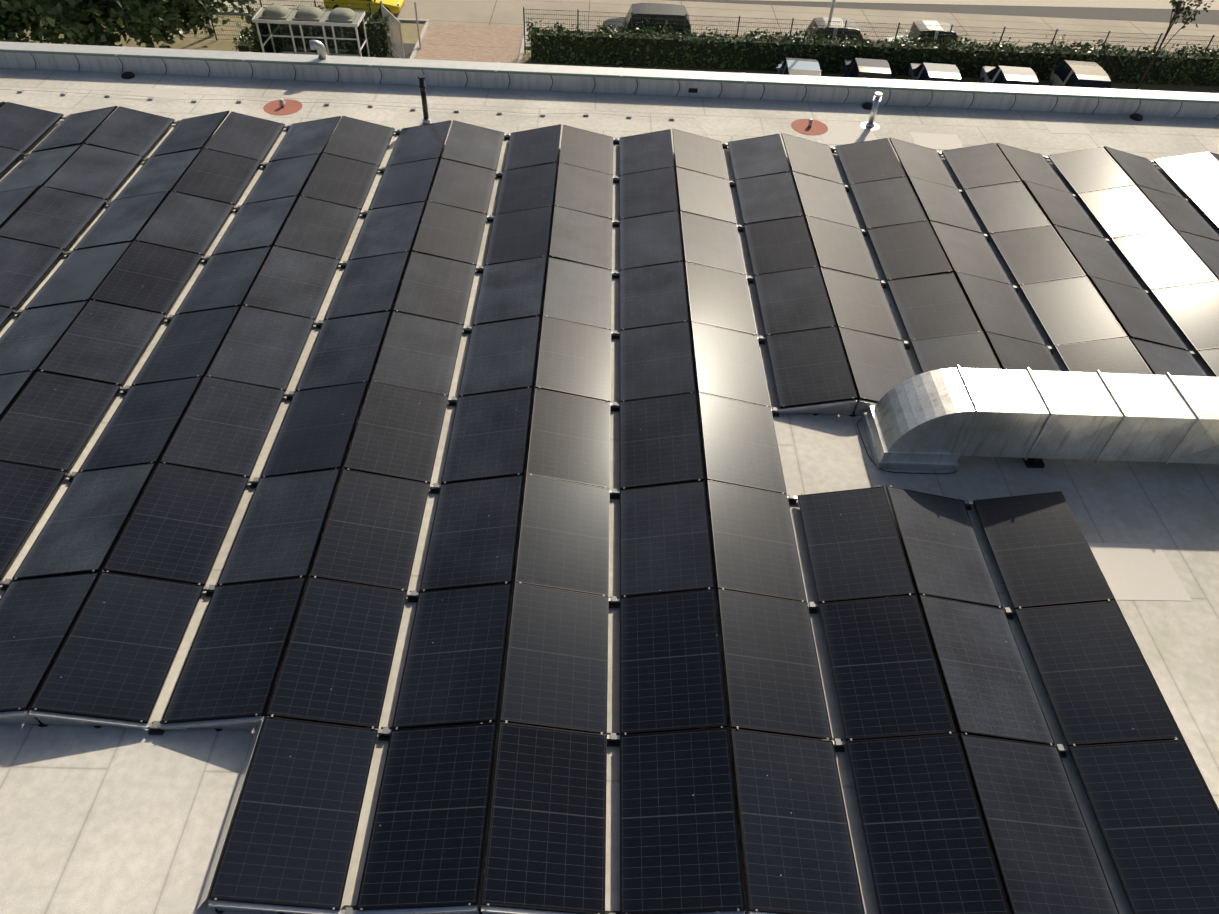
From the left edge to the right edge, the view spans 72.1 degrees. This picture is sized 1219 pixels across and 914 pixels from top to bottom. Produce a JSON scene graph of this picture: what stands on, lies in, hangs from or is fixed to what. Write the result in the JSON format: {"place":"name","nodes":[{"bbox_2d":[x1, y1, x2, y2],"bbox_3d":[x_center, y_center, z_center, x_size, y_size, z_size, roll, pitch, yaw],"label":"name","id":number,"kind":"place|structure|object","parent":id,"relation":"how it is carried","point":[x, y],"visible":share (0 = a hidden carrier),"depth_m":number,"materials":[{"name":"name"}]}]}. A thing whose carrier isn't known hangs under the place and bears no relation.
{"place":"outdoors","nodes":[
{"label":"outdoors","id":0,"kind":"place"},
{"bbox_2d":[4,0,1218,92],"bbox_3d":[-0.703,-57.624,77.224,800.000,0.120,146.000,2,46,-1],"label":"street pavement","id":1,"kind":"structure","parent":0,"point":[475,30],"depth_m":44.17,"materials":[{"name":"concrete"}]},
{"bbox_2d":[0,0,92,44],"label":"tree","id":2,"kind":"object","parent":1,"relation":"on","point":[24,14],"visible":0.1,"depth_m":31.58,"materials":[{"name":"green plant"}]},
{"bbox_2d":[0,0,113,42],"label":"tree","id":3,"kind":"object","parent":1,"relation":"on","point":[9,35],"visible":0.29,"depth_m":30.85,"materials":[{"name":"green plant"}]},
{"bbox_2d":[0,0,217,48],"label":"tree","id":4,"kind":"object","parent":1,"relation":"on","point":[99,36],"visible":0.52,"depth_m":32.15,"materials":[{"name":"green plant"}]},
{"bbox_2d":[23,0,256,47],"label":"tree","id":5,"kind":"object","parent":1,"relation":"on","point":[140,10],"visible":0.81,"depth_m":32.22,"materials":[{"name":"green plant"}]},
{"bbox_2d":[102,0,381,40],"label":"fence","id":6,"kind":"object","parent":1,"relation":"on","point":[212,25],"visible":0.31,"depth_m":38.86,"materials":[{"name":"metal"}]},
{"bbox_2d":[232,21,262,52],"bbox_3d":[-16.186,-18.623,37.702,1.115,1.520,2.116,2,46,-1],"label":"bush","id":7,"kind":"object","parent":1,"relation":"on","point":[249,41],"visible":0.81,"depth_m":37.43,"materials":[{"name":"green plant"}]},
{"bbox_2d":[323,0,403,16],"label":"car","id":8,"kind":"object","parent":1,"relation":"on","point":[393,6],"visible":0.77,"depth_m":42.04,"materials":[{"name":"yellow paint"}]},
{"bbox_2d":[603,3,690,34],"bbox_3d":[1.814,-20.931,40.765,4.300,1.694,2.150,2,46,-1],"label":"suv car","id":9,"kind":"object","parent":1,"relation":"on","point":[671,11],"visible":0.38,"depth_m":39.98,"materials":[{"name":"grey paint"}]},
{"bbox_2d":[776,58,821,75],"bbox_3d":[8.463,-16.862,37.344,2.050,1.463,4.101,5,46,2],"label":"car","id":10,"kind":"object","parent":1,"relation":"on","point":[799,66],"visible":0.4,"depth_m":36.52,"materials":[{"name":"blue paint"}]},
{"bbox_2d":[782,17,863,40],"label":"car","id":11,"kind":"object","parent":1,"relation":"on","point":[830,27],"visible":0.31,"depth_m":40.18,"materials":[{"name":"grey paint"}]},
{"bbox_2d":[827,0,834,26],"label":"lamp post","id":12,"kind":"object","parent":1,"relation":"on","point":[831,11],"depth_m":39.57,"materials":[{"name":"metal"}]},
{"bbox_2d":[842,58,890,78],"bbox_3d":[11.611,-16.863,37.521,2.110,1.451,4.401,5,46,2],"label":"car","id":13,"kind":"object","parent":1,"relation":"on","point":[865,68],"visible":0.5,"depth_m":36.88,"materials":[{"name":"grey paint"}]},
{"bbox_2d":[523,7,1218,53],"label":"fence","id":14,"kind":"object","parent":1,"relation":"on","point":[738,26],"visible":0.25,"depth_m":39.34,"materials":[{"name":"green metal"}]},
{"bbox_2d":[526,18,1218,86],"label":"long hedge","id":15,"kind":"object","parent":1,"relation":"on","point":[603,45],"visible":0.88,"depth_m":39.26,"materials":[{"name":"green plant"}]},
{"bbox_2d":[886,21,959,44],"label":"car","id":16,"kind":"object","parent":1,"relation":"on","point":[920,24],"visible":0.25,"depth_m":40.42,"materials":[{"name":"white paint"}]},
{"bbox_2d":[908,63,961,81],"bbox_3d":[14.657,-16.614,37.456,2.130,1.431,4.501,5,46,2],"label":"car","id":17,"kind":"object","parent":1,"relation":"on","point":[934,72],"visible":0.38,"depth_m":36.94,"materials":[{"name":"grey paint"}]},
{"bbox_2d":[980,66,1038,85],"bbox_3d":[18.054,-16.508,37.527,2.130,1.442,4.501,5,46,2],"label":"car","id":18,"kind":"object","parent":1,"relation":"on","point":[1009,75],"visible":0.38,"depth_m":37.05,"materials":[{"name":"grey paint"}]},
{"bbox_2d":[1050,60,1110,88],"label":"car","id":19,"kind":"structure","parent":1,"relation":"on","point":[1069,73],"depth_m":37.43,"materials":[{"name":"beige paint"}]},
{"bbox_2d":[359,0,1218,92],"bbox_3d":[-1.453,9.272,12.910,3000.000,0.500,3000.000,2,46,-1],"label":"ground","id":20,"kind":"structure","parent":0,"point":[1210,17],"depth_m":46.94,"materials":[{"name":"grey asphalt"}]},
{"bbox_2d":[252,5,369,56],"bbox_3d":[-13.069,-18.501,37.033,4.490,2.548,1.560,2,46,-1],"label":"shelter","id":21,"kind":"object","parent":20,"relation":"on","point":[263,18],"visible":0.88,"depth_m":36.43,"materials":[{"name":"white"}]},
{"bbox_2d":[245,3,395,57],"bbox_3d":[-13.283,-19.780,38.572,6.574,2.138,1.341,1,46,-2],"label":"shelter hedge","id":22,"kind":"object","parent":20,"relation":"on","point":[377,29],"visible":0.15,"depth_m":38.53,"materials":[{"name":"green plant"}]},
{"bbox_2d":[380,1,420,58],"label":"gate","id":23,"kind":"structure","parent":20,"relation":"on","point":[393,18],"depth_m":38.43,"materials":[{"name":"metal"}]},
{"bbox_2d":[0,68,1218,913],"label":"building roof","id":24,"kind":"structure","parent":20,"relation":"on","point":[108,821],"depth_m":11.34,"materials":[{"name":"beige concrete"}]},
{"bbox_2d":[121,72,134,78],"bbox_3d":[-11.522,-9.143,20.025,0.300,0.095,0.292,2,46,-1],"label":"drain","id":25,"kind":"object","parent":24,"relation":"on","point":[127,75],"visible":1,"depth_m":19.96,"materials":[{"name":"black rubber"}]},
{"bbox_2d":[263,99,301,114],"bbox_3d":[-7.494,-8.095,19.163,0.860,0.183,0.860,2,46,-1],"label":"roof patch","id":26,"kind":"object","parent":24,"relation":"on","point":[277,107],"visible":1,"depth_m":19.18,"materials":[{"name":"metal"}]},
{"bbox_2d":[2,89,706,131],"bbox_3d":[-14.383,-8.012,18.800,33.303,0.066,1.327,2,46,-1],"label":"lightning wire","id":27,"kind":"object","parent":24,"relation":"on","point":[285,102],"visible":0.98,"depth_m":19.34,"materials":[{"name":"metal"}]},
{"bbox_2d":[417,75,435,124],"bbox_3d":[-4.114,-7.923,18.584,0.400,1.032,0.400,2,46,-1],"label":"vent pipe","id":28,"kind":"object","parent":24,"relation":"on","point":[426,119],"visible":0.96,"depth_m":18.58,"materials":[{"name":"black plastic"}]},
{"bbox_2d":[0,41,1218,118],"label":"parapet","id":29,"kind":"structure","parent":24,"relation":"on","point":[212,63],"depth_m":20.30,"materials":[{"name":"concrete"}]},
{"bbox_2d":[309,40,326,58],"bbox_3d":[-6.967,-9.708,20.078,0.346,0.554,0.209,-11,48,-13],"label":"gooseneck vent pipe","id":30,"kind":"object","parent":29,"relation":"attached to","point":[319,46],"visible":0.94,"depth_m":19.95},
{"bbox_2d":[688,88,697,92],"bbox_3d":[2.033,-8.924,20.392,0.220,0.100,0.014,2,46,-1],"label":"overflow scupper","id":31,"kind":"object","parent":29,"relation":"attached to","point":[692,90],"visible":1,"depth_m":20.39,"materials":[{"name":"black metal"}]},
{"bbox_2d":[0,101,1218,913],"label":"solar panel mounts","id":32,"kind":"object","parent":24,"relation":"on","point":[256,723],"visible":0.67,"depth_m":8.78,"materials":[{"name":"metal"}]},
{"bbox_2d":[0,101,1218,913],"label":"solar panels","id":33,"kind":"object","parent":32,"relation":"on","point":[130,263],"visible":1,"depth_m":10.75,"materials":[{"name":"black glass"}]},
{"bbox_2d":[125,88,1191,600],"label":"roof membrane patches","id":34,"kind":"object","parent":24,"relation":"on","point":[1137,570],"visible":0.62,"depth_m":11.01,"materials":[{"name":"beige plastic"}]},
{"bbox_2d":[791,119,827,134],"bbox_3d":[4.678,-7.774,19.500,0.860,0.183,0.860,2,46,-1],"label":"roof patch","id":35,"kind":"object","parent":24,"relation":"on","point":[809,126],"visible":1,"depth_m":19.53,"materials":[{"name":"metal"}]},
{"bbox_2d":[862,102,872,109],"bbox_3d":[6.314,-8.581,20.430,0.300,0.095,0.292,2,46,-1],"label":"drain","id":36,"kind":"object","parent":24,"relation":"on","point":[867,105],"visible":0.92,"depth_m":20.36,"materials":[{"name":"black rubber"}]},
{"bbox_2d":[861,92,881,129],"bbox_3d":[6.149,-8.060,19.446,0.440,0.767,0.440,2,46,-1],"label":"vent pipe","id":37,"kind":"object","parent":24,"relation":"on","point":[870,124],"visible":1,"depth_m":19.49,"materials":[{"name":"silver metal"}]},
{"bbox_2d":[857,419,1044,473],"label":"supports","id":38,"kind":"object","parent":24,"relation":"on","point":[1034,462],"visible":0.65,"depth_m":12.01,"materials":[{"name":"black rubber"}]},
{"bbox_2d":[862,365,1218,470],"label":"ventilation duct","id":39,"kind":"object","parent":24,"relation":"on","point":[944,419],"visible":1,"depth_m":11.55,"materials":[{"name":"silver metal"}]},
{"bbox_2d":[1130,113,1142,120],"bbox_3d":[12.959,-8.366,20.576,0.300,0.095,0.292,2,46,-1],"label":"drain","id":40,"kind":"object","parent":24,"relation":"on","point":[1137,117],"visible":1,"depth_m":20.51,"materials":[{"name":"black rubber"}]},
{"bbox_2d":[1135,0,1213,89],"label":"young tree","id":41,"kind":"object","parent":20,"relation":"on","point":[1178,8],"visible":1,"depth_m":36.93,"materials":[{"name":"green plant"}]}
]}

